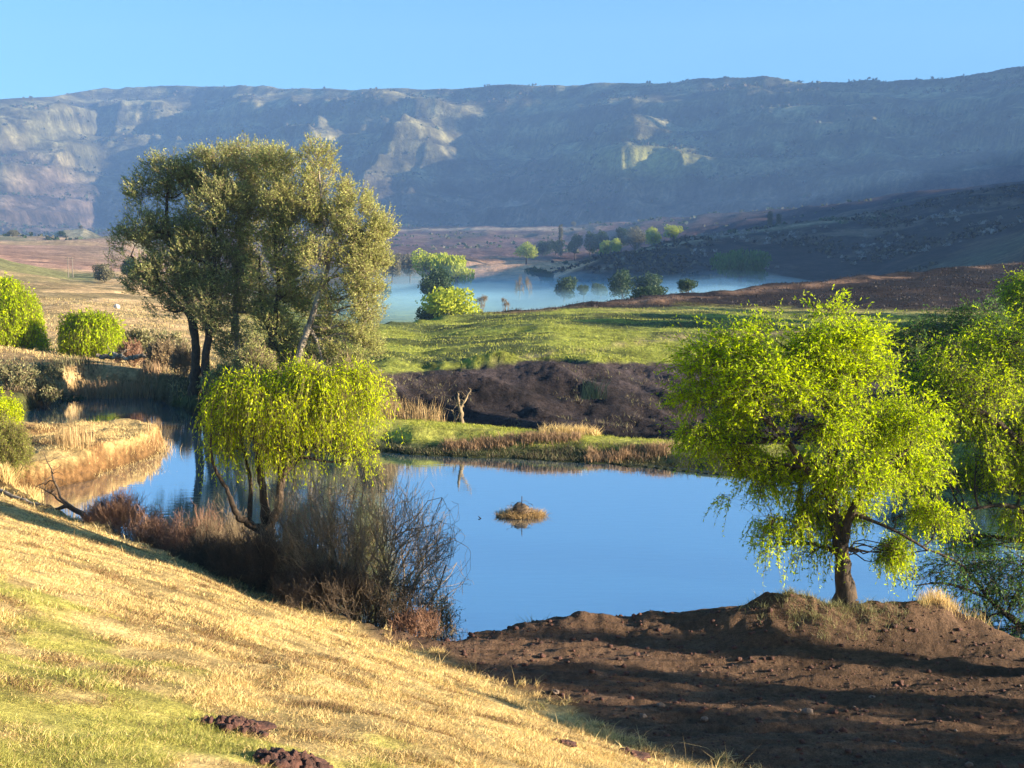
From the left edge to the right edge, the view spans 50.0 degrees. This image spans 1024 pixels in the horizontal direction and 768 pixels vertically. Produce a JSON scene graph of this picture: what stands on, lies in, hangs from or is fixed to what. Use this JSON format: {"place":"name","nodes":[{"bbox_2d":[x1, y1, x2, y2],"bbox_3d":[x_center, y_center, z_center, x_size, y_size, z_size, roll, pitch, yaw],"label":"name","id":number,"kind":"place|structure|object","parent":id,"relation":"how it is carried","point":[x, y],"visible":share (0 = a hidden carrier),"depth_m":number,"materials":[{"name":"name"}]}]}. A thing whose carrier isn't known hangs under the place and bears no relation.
{"place":"outdoors","nodes":[
{"label":"outdoors","id":0,"kind":"place"},
{"bbox_2d":[0,491,1023,767],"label":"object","id":1,"kind":"structure","parent":0,"point":[862,687],"depth_m":18.21,"materials":[{"name":"soil"}]},
{"bbox_2d":[0,489,43,505],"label":"fallen branch","id":2,"kind":"object","parent":1,"relation":"on","point":[6,493],"visible":0.8,"depth_m":33.53,"materials":[{"name":"wood"}]},
{"bbox_2d":[36,450,89,518],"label":"fallen branch","id":3,"kind":"object","parent":1,"relation":"on","point":[68,505],"visible":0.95,"depth_m":32.58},
{"bbox_2d":[78,480,166,538],"bbox_3d":[-10.956,3.577,30.927,2.423,1.851,1.844,0,7,0],"label":"bramble","id":4,"kind":"object","parent":1,"relation":"on","point":[116,511],"visible":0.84,"depth_m":30.55,"materials":[{"name":"plant"}]},
{"bbox_2d":[167,523,248,577],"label":"bramble","id":5,"kind":"object","parent":1,"relation":"on","point":[203,546],"visible":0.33,"depth_m":26.58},
{"bbox_2d":[200,714,276,738],"bbox_3d":[-2.233,2.789,8.947,0.628,0.219,0.408,0,7,0],"label":"molehill","id":6,"kind":"object","parent":1,"relation":"on","point":[246,725],"visible":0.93,"depth_m":8.86,"materials":[{"name":"soil"}]},
{"bbox_2d":[197,523,301,598],"bbox_3d":[-5.885,3.935,24.852,2.527,1.776,1.962,0,7,0],"label":"bramble","id":7,"kind":"object","parent":1,"relation":"on","point":[226,561],"visible":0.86,"depth_m":24.51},
{"bbox_2d":[253,747,333,767],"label":"molehill","id":8,"kind":"object","parent":1,"relation":"on","point":[292,758],"visible":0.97,"depth_m":7.91,"materials":[{"name":"soil"}]},
{"bbox_2d":[187,349,404,589],"bbox_3d":[-5.176,2.654,26.373,5.322,7.036,3.470,0,7,0],"label":"willow tree","id":9,"kind":"object","parent":1,"relation":"on","point":[276,408],"visible":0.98,"depth_m":25.71,"materials":[{"name":"green plant"}]},
{"bbox_2d":[260,549,377,617],"bbox_3d":[-4.135,4.292,23.553,2.513,1.376,1.756,0,7,0],"label":"bramble","id":10,"kind":"object","parent":1,"relation":"on","point":[283,592],"visible":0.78,"depth_m":23.46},
{"bbox_2d":[279,550,447,628],"bbox_3d":[-3.161,4.494,23.384,3.627,1.748,2.593,-2,7,-14],"label":"bare shrub","id":11,"kind":"object","parent":1,"relation":"on","point":[372,593],"visible":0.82,"depth_m":23.18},
{"bbox_2d":[264,427,473,627],"bbox_3d":[-3.208,3.529,24.581,4.710,5.262,3.418,0,7,0],"label":"bare shrub","id":12,"kind":"object","parent":1,"relation":"on","point":[395,533],"visible":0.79,"depth_m":24.36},
{"bbox_2d":[0,486,764,767],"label":"grass","id":13,"kind":"structure","parent":1,"relation":"on","point":[535,727],"depth_m":12.26,"materials":[{"name":"plant"}]},
{"bbox_2d":[354,564,465,632],"bbox_3d":[-2.191,5.063,24.035,2.502,2.354,1.945,0,7,0],"label":"bare shrub","id":14,"kind":"object","parent":1,"relation":"on","point":[443,613],"visible":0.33,"depth_m":23.80,"materials":[{"name":"brown plant"}]},
{"bbox_2d":[383,603,443,640],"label":"bare shrub","id":15,"kind":"object","parent":1,"relation":"on","point":[413,623],"visible":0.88,"depth_m":22.71,"materials":[{"name":"plant"}]},
{"bbox_2d":[552,738,576,746],"bbox_3d":[0.597,4.237,12.989,0.358,0.159,0.204,0,7,0],"label":"molehill","id":16,"kind":"object","parent":1,"relation":"on","point":[568,742],"visible":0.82,"depth_m":12.95,"materials":[{"name":"soil"}]},
{"bbox_2d":[619,747,650,763],"bbox_3d":[1.524,4.829,14.273,0.568,0.236,0.350,0,7,0],"label":"molehill","id":17,"kind":"object","parent":1,"relation":"on","point":[639,754],"visible":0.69,"depth_m":14.23,"materials":[{"name":"soil"}]},
{"bbox_2d":[392,594,1023,767],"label":"soil clods","id":18,"kind":"object","parent":1,"relation":"on","point":[842,729],"visible":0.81,"depth_m":19.43,"materials":[{"name":"soil"}]},
{"bbox_2d":[650,284,980,607],"bbox_3d":[5.887,1.468,21.558,6.351,6.870,3.904,0,7,0],"label":"willow tree","id":19,"kind":"object","parent":1,"relation":"on","point":[830,375],"visible":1,"depth_m":21.29,"materials":[{"name":"green plant"}]},
{"bbox_2d":[738,585,933,641],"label":"mound grass","id":20,"kind":"structure","parent":1,"relation":"on","point":[807,594],"depth_m":21.56,"materials":[{"name":"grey plant"}]},
{"bbox_2d":[879,292,1023,575],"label":"willow tree","id":21,"kind":"object","parent":1,"relation":"on","point":[994,470],"visible":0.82,"depth_m":26.01,"materials":[{"name":"green plant"}]},
{"bbox_2d":[913,584,999,625],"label":"mound grass","id":22,"kind":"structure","parent":1,"relation":"on","point":[929,597],"depth_m":22.02,"materials":[{"name":"plant"}]},
{"bbox_2d":[895,533,1023,636],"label":"shrub","id":23,"kind":"object","parent":1,"relation":"on","point":[1015,598],"visible":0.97,"depth_m":23.55,"materials":[{"name":"green plant"}]},
{"bbox_2d":[0,66,1023,236],"bbox_3d":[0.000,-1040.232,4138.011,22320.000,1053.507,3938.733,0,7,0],"label":"mountain","id":24,"kind":"structure","parent":0,"point":[669,181],"depth_m":2948.29,"materials":[{"name":"stone"}]},
{"bbox_2d":[0,70,1023,235],"bbox_3d":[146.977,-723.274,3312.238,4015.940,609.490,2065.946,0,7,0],"label":"mountain scrub","id":25,"kind":"object","parent":24,"relation":"on","point":[639,142],"visible":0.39,"depth_m":2811.55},
{"bbox_2d":[0,258,1023,491],"bbox_3d":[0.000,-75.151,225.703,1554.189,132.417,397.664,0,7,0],"label":"pasture ground","id":26,"kind":"structure","parent":0,"point":[506,385],"depth_m":74.75,"materials":[{"name":"plant"}]},
{"bbox_2d":[0,386,25,428],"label":"leafy bush","id":27,"kind":"object","parent":26,"relation":"on","point":[15,410],"visible":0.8,"depth_m":44.33,"materials":[{"name":"yellow plant"}]},
{"bbox_2d":[0,406,36,481],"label":"leafy bush","id":28,"kind":"object","parent":26,"relation":"on","point":[15,449],"visible":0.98,"depth_m":36.45,"materials":[{"name":"green plant"}]},
{"bbox_2d":[0,357,42,390],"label":"bare shrub","id":29,"kind":"object","parent":26,"relation":"on","point":[20,374],"visible":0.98,"depth_m":58.03,"materials":[{"name":"grey plant"}]},
{"bbox_2d":[0,461,46,503],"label":"dry grass tuft","id":30,"kind":"object","parent":26,"relation":"on","point":[6,473],"visible":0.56,"depth_m":35.83,"materials":[{"name":"plant"}]},
{"bbox_2d":[0,271,54,351],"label":"weeping willow","id":31,"kind":"object","parent":26,"relation":"on","point":[22,322],"visible":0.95,"depth_m":70.94,"materials":[{"name":"green plant"}]},
{"bbox_2d":[12,360,66,381],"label":"bare shrub","id":32,"kind":"object","parent":26,"relation":"on","point":[46,370],"visible":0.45,"depth_m":62.74,"materials":[{"name":"grey plant"}]},
{"bbox_2d":[20,372,67,404],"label":"bare shrub","id":33,"kind":"object","parent":26,"relation":"on","point":[50,392],"visible":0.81,"depth_m":59.12,"materials":[{"name":"grey plant"}]},
{"bbox_2d":[56,392,83,400],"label":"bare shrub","id":34,"kind":"object","parent":26,"relation":"on","point":[70,398],"visible":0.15,"depth_m":61.39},
{"bbox_2d":[47,415,97,460],"bbox_3d":[-16.535,1.961,41.250,1.726,1.608,3.323,-3,7,-25],"label":"reed bed","id":35,"kind":"object","parent":26,"relation":"on","point":[69,434],"visible":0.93,"depth_m":40.84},
{"bbox_2d":[56,306,127,357],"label":"weeping willow","id":36,"kind":"object","parent":26,"relation":"on","point":[82,334],"visible":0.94,"depth_m":70.28,"materials":[{"name":"green plant"}]},
{"bbox_2d":[23,417,170,475],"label":"spit grass","id":37,"kind":"structure","parent":26,"relation":"on","point":[96,430],"depth_m":43.34,"materials":[{"name":"plant"}]},
{"bbox_2d":[0,351,200,405],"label":"bank brush","id":38,"kind":"object","parent":26,"relation":"on","point":[86,362],"visible":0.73,"depth_m":64.19,"materials":[{"name":"brown plant"}]},
{"bbox_2d":[92,263,114,282],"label":"distant tree","id":39,"kind":"object","parent":26,"relation":"on","point":[104,274],"visible":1,"depth_m":257.42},
{"bbox_2d":[96,345,114,359],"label":"driftwood log","id":40,"kind":"object","parent":26,"relation":"on","point":[104,356],"visible":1,"depth_m":65.36,"materials":[{"name":"wood"}]},
{"bbox_2d":[0,296,218,399],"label":"bank grass","id":41,"kind":"structure","parent":26,"relation":"on","point":[54,351],"depth_m":106.20,"materials":[{"name":"plant"}]},
{"bbox_2d":[75,356,161,398],"bbox_3d":[-22.692,-0.482,63.116,5.465,2.480,3.517,0,7,0],"label":"reed bed","id":42,"kind":"object","parent":26,"relation":"on","point":[136,390],"visible":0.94,"depth_m":62.71,"materials":[{"name":"brown plant"}]},
{"bbox_2d":[120,255,135,277],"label":"distant tree","id":43,"kind":"object","parent":26,"relation":"on","point":[125,262],"visible":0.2,"depth_m":327.06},
{"bbox_2d":[113,337,146,366],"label":"bare shrub","id":44,"kind":"object","parent":26,"relation":"on","point":[135,349],"visible":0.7,"depth_m":67.02,"materials":[{"name":"plant"}]},
{"bbox_2d":[121,325,157,352],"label":"leafy bush","id":45,"kind":"object","parent":26,"relation":"on","point":[142,337],"visible":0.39,"depth_m":74.89,"materials":[{"name":"grey plant"}]},
{"bbox_2d":[103,146,212,395],"bbox_3d":[-18.498,-5.798,57.969,5.955,13.345,5.416,0,7,0],"label":"tall tree","id":46,"kind":"object","parent":26,"relation":"on","point":[154,228],"visible":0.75,"depth_m":57.05,"materials":[{"name":"green plant"}]},
{"bbox_2d":[140,335,175,371],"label":"bare shrub","id":47,"kind":"object","parent":26,"relation":"on","point":[161,350],"visible":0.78,"depth_m":63.85,"materials":[{"name":"plant"}]},
{"bbox_2d":[145,419,180,453],"bbox_3d":[-14.518,2.077,45.499,1.450,1.476,2.516,-3,7,-26],"label":"reed bed","id":48,"kind":"object","parent":26,"relation":"on","point":[159,446],"visible":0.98,"depth_m":45.31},
{"bbox_2d":[147,325,189,351],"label":"leafy bush","id":49,"kind":"object","parent":26,"relation":"on","point":[176,334],"visible":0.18,"depth_m":75.74,"materials":[{"name":"grey plant"}]},
{"bbox_2d":[168,338,191,376],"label":"bare shrub","id":50,"kind":"object","parent":26,"relation":"on","point":[181,359],"visible":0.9,"depth_m":60.97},
{"bbox_2d":[151,134,255,394],"bbox_3d":[-15.782,-5.970,57.120,6.210,13.869,4.543,5,9,39],"label":"tall tree","id":51,"kind":"object","parent":26,"relation":"on","point":[212,245],"visible":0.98,"depth_m":56.51,"materials":[{"name":"green plant"}]},
{"bbox_2d":[197,358,240,396],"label":"leafy bush","id":52,"kind":"object","parent":26,"relation":"on","point":[214,374],"visible":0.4,"depth_m":55.97,"materials":[{"name":"green plant"}]},
{"bbox_2d":[193,130,288,366],"bbox_3d":[-14.679,-6.555,58.684,6.108,13.682,5.655,0,7,0],"label":"tall tree","id":53,"kind":"object","parent":26,"relation":"on","point":[239,302],"visible":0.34,"depth_m":58.14,"materials":[{"name":"green plant"}]},
{"bbox_2d":[230,329,283,385],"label":"leafy bush","id":54,"kind":"object","parent":26,"relation":"on","point":[253,356],"visible":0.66,"depth_m":54.86,"materials":[{"name":"green plant"}]},
{"bbox_2d":[229,135,333,380],"bbox_3d":[-11.903,-6.116,57.006,5.749,13.447,5.316,0,7,0],"label":"tall tree","id":55,"kind":"object","parent":26,"relation":"on","point":[274,322],"visible":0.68,"depth_m":56.27,"materials":[{"name":"green plant"}]},
{"bbox_2d":[279,350,324,379],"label":"leafy bush","id":56,"kind":"object","parent":26,"relation":"on","point":[305,360],"visible":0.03,"depth_m":54.12,"materials":[{"name":"green plant"}]},
{"bbox_2d":[278,130,401,370],"bbox_3d":[-8.677,-5.787,55.900,6.345,13.903,5.301,0,7,0],"label":"tall tree","id":57,"kind":"object","parent":26,"relation":"on","point":[363,258],"visible":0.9,"depth_m":55.36,"materials":[{"name":"green plant"}]},
{"bbox_2d":[318,347,377,416],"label":"leafy bush","id":58,"kind":"object","parent":26,"relation":"on","point":[331,361],"visible":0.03,"depth_m":52.05,"materials":[{"name":"green plant"}]},
{"bbox_2d":[356,364,400,416],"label":"leafy bush","id":59,"kind":"object","parent":26,"relation":"on","point":[393,395],"visible":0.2,"depth_m":49.26,"materials":[{"name":"green plant"}]},
{"bbox_2d":[378,394,446,421],"bbox_3d":[-4.517,1.073,48.522,3.536,1.852,2.099,0,7,0],"label":"reed bed","id":60,"kind":"object","parent":26,"relation":"on","point":[416,415],"visible":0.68,"depth_m":48.34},
{"bbox_2d":[414,306,443,320],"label":"distant tree","id":61,"kind":"object","parent":26,"relation":"on","point":[422,315],"visible":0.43,"depth_m":204.31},
{"bbox_2d":[417,266,454,295],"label":"distant tree","id":62,"kind":"object","parent":26,"relation":"on","point":[438,277],"visible":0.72,"depth_m":297.34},
{"bbox_2d":[415,286,482,317],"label":"distant tree","id":63,"kind":"object","parent":26,"relation":"on","point":[444,302],"visible":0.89,"depth_m":197.79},
{"bbox_2d":[448,388,474,423],"bbox_3d":[-2.300,0.964,47.637,0.932,1.706,1.315,-5,8,-37],"label":"dead stump","id":64,"kind":"object","parent":26,"relation":"on","point":[460,410],"visible":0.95,"depth_m":47.58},
{"bbox_2d":[437,429,583,451],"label":"rusty grass","id":65,"kind":"structure","parent":26,"relation":"on","point":[527,438],"depth_m":44.70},
{"bbox_2d":[514,274,524,299],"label":"distant tree","id":66,"kind":"object","parent":26,"relation":"on","point":[519,285],"visible":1,"depth_m":428.39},
{"bbox_2d":[387,436,700,465],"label":"grassy bank","id":67,"kind":"structure","parent":26,"relation":"on","point":[557,452],"depth_m":43.87,"materials":[{"name":"green plant"}]},
{"bbox_2d":[554,276,577,302],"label":"distant tree","id":68,"kind":"object","parent":26,"relation":"on","point":[565,287],"visible":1,"depth_m":397.25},
{"bbox_2d":[538,422,604,435],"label":"dry grass tuft","id":69,"kind":"object","parent":26,"relation":"on","point":[563,429],"visible":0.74,"depth_m":45.79,"materials":[{"name":"plant"}]},
{"bbox_2d":[577,284,588,301],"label":"distant tree","id":70,"kind":"object","parent":26,"relation":"on","point":[583,289],"visible":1,"depth_m":408.06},
{"bbox_2d":[575,373,609,399],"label":"slope weed","id":71,"kind":"object","parent":26,"relation":"on","point":[588,391],"visible":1,"depth_m":62.30,"materials":[{"name":"green plant"}]},
{"bbox_2d":[348,414,845,451],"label":"dry grass","id":72,"kind":"structure","parent":26,"relation":"on","point":[533,429],"depth_m":45.72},
{"bbox_2d":[590,283,607,299],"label":"distant tree","id":73,"kind":"object","parent":26,"relation":"on","point":[599,289],"visible":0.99,"depth_m":427.60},
{"bbox_2d":[607,267,634,298],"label":"distant tree","id":74,"kind":"object","parent":26,"relation":"on","point":[620,283],"visible":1,"depth_m":366.42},
{"bbox_2d":[583,438,673,462],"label":"rusty grass","id":75,"kind":"structure","parent":26,"relation":"on","point":[646,449],"depth_m":43.06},
{"bbox_2d":[388,359,884,437],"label":"ravine scrub","id":76,"kind":"object","parent":26,"relation":"on","point":[576,398],"visible":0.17,"depth_m":68.14,"materials":[{"name":"brown plant"}]},
{"bbox_2d":[630,271,662,294],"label":"distant tree","id":77,"kind":"object","parent":26,"relation":"on","point":[648,279],"visible":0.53,"depth_m":371.85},
{"bbox_2d":[625,285,668,299],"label":"bush","id":78,"kind":"object","parent":26,"relation":"on","point":[649,290],"visible":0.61,"depth_m":233.72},
{"bbox_2d":[346,306,954,365],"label":"pasture grass","id":79,"kind":"structure","parent":26,"relation":"on","point":[545,335],"depth_m":100.00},
{"bbox_2d":[676,278,698,292],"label":"distant tree","id":80,"kind":"object","parent":26,"relation":"on","point":[686,286],"visible":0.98,"depth_m":213.26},
{"bbox_2d":[448,261,1023,316],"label":"burnt stubble","id":81,"kind":"object","parent":26,"relation":"on","point":[768,305],"visible":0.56,"depth_m":171.50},
{"bbox_2d":[869,288,1023,442],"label":"willow tree","id":82,"kind":"object","parent":26,"relation":"on","point":[924,327],"visible":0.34,"depth_m":49.79,"materials":[{"name":"green plant"}]},
{"bbox_2d":[987,264,1023,372],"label":"willow tree","id":83,"kind":"object","parent":26,"relation":"on","point":[1013,295],"visible":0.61,"depth_m":55.76,"materials":[{"name":"green plant"}]},
{"bbox_2d":[0,153,1023,299],"bbox_3d":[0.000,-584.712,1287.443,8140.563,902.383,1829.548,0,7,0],"label":"valley hills","id":84,"kind":"structure","parent":0,"point":[498,271],"depth_m":762.44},
{"bbox_2d":[381,253,401,284],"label":"distant tree","id":85,"kind":"object","parent":84,"relation":"on","point":[396,269],"visible":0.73,"depth_m":615.43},
{"bbox_2d":[400,253,420,283],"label":"distant tree","id":86,"kind":"object","parent":84,"relation":"on","point":[407,269],"visible":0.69,"depth_m":633.64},
{"bbox_2d":[410,248,438,278],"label":"distant tree","id":87,"kind":"object","parent":84,"relation":"on","point":[425,265],"visible":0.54,"depth_m":536.18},
{"bbox_2d":[1,194,902,279],"bbox_3d":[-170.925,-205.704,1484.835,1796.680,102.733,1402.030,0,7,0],"label":"plain scrub","id":88,"kind":"object","parent":84,"relation":"on","point":[884,215],"visible":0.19,"depth_m":1328.13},
{"bbox_2d":[430,252,474,289],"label":"distant tree","id":89,"kind":"object","parent":84,"relation":"on","point":[457,269],"visible":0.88,"depth_m":514.57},
{"bbox_2d":[513,241,538,264],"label":"distant tree","id":90,"kind":"object","parent":84,"relation":"on","point":[527,251],"visible":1,"depth_m":938.49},
{"bbox_2d":[524,266,553,285],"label":"distant tree","id":91,"kind":"object","parent":84,"relation":"on","point":[543,275],"visible":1,"depth_m":594.16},
{"bbox_2d":[534,240,550,255],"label":"distant tree","id":92,"kind":"object","parent":84,"relation":"on","point":[542,248],"visible":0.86,"depth_m":1040.17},
{"bbox_2d":[547,239,564,254],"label":"distant tree","id":93,"kind":"object","parent":84,"relation":"on","point":[554,246],"visible":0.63,"depth_m":1029.40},
{"bbox_2d":[558,224,562,255],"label":"distant tree","id":94,"kind":"object","parent":84,"relation":"on","point":[560,240],"visible":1,"depth_m":1010.65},
{"bbox_2d":[566,233,583,260],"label":"distant tree","id":95,"kind":"object","parent":84,"relation":"on","point":[574,243],"visible":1,"depth_m":991.38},
{"bbox_2d":[584,230,596,259],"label":"distant tree","id":96,"kind":"object","parent":84,"relation":"on","point":[589,235],"visible":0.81,"depth_m":991.38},
{"bbox_2d":[590,229,611,252],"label":"distant tree","id":97,"kind":"object","parent":84,"relation":"on","point":[600,238],"visible":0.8,"depth_m":980.44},
{"bbox_2d":[599,240,611,254],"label":"distant tree","id":98,"kind":"object","parent":84,"relation":"on","point":[604,245],"visible":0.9,"depth_m":922.25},
{"bbox_2d":[610,238,622,251],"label":"distant tree","id":99,"kind":"object","parent":84,"relation":"on","point":[616,245],"visible":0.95,"depth_m":919.89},
{"bbox_2d":[610,226,629,251],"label":"distant tree","id":100,"kind":"object","parent":84,"relation":"on","point":[621,232],"visible":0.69,"depth_m":998.84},
{"bbox_2d":[621,225,646,250],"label":"distant tree","id":101,"kind":"object","parent":84,"relation":"on","point":[635,237],"visible":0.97,"depth_m":968.24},
{"bbox_2d":[644,227,661,243],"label":"distant tree","id":102,"kind":"object","parent":84,"relation":"on","point":[652,235],"visible":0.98,"depth_m":948.85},
{"bbox_2d":[663,224,682,239],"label":"distant tree","id":103,"kind":"object","parent":84,"relation":"on","point":[672,231],"visible":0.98,"depth_m":938.85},
{"bbox_2d":[709,247,771,288],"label":"distant tree","id":104,"kind":"object","parent":84,"relation":"on","point":[747,265],"visible":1,"depth_m":550.67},
{"bbox_2d":[548,184,1023,288],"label":"hillside scrub","id":105,"kind":"object","parent":84,"relation":"on","point":[906,222],"visible":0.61,"depth_m":700.55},
{"bbox_2d":[690,208,1023,268],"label":"hillside rocks","id":106,"kind":"object","parent":84,"relation":"on","point":[768,241],"visible":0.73,"depth_m":717.18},
{"bbox_2d":[0,0,1023,98],"label":"sky","id":107,"kind":"structure","parent":0,"point":[49,48],"materials":[{"name":"blue"}]},
{"bbox_2d":[22,394,1023,640],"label":"pond water","id":108,"kind":"structure","parent":0,"point":[613,540],"depth_m":33.19,"materials":[{"name":"blue liquid"}]},
{"bbox_2d":[118,504,201,552],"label":"bramble","id":109,"kind":"object","parent":108,"relation":"in","point":[144,536],"visible":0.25,"depth_m":29.68,"materials":[{"name":"plant"}]},
{"bbox_2d":[151,498,226,561],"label":"bramble","id":110,"kind":"object","parent":108,"relation":"in","point":[173,545],"visible":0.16,"depth_m":28.74,"materials":[{"name":"plant"}]},
{"bbox_2d":[182,488,254,573],"bbox_3d":[-7.245,4.205,27.872,2.451,3.130,1.741,0,7,0],"label":"bramble","id":111,"kind":"object","parent":108,"relation":"in","point":[236,529],"visible":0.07,"depth_m":27.77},
{"bbox_2d":[237,447,386,614],"bbox_3d":[-4.628,3.845,25.170,3.776,4.824,2.737,0,7,0],"label":"bare shrub","id":112,"kind":"object","parent":108,"relation":"in","point":[289,514],"visible":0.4,"depth_m":24.91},
{"bbox_2d":[494,497,548,519],"bbox_3d":[0.362,3.828,34.029,2.107,0.727,1.606,0,7,0],"label":"nest islet","id":113,"kind":"object","parent":108,"relation":"in","point":[519,510],"visible":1,"depth_m":33.84,"materials":[{"name":"brown plant"}]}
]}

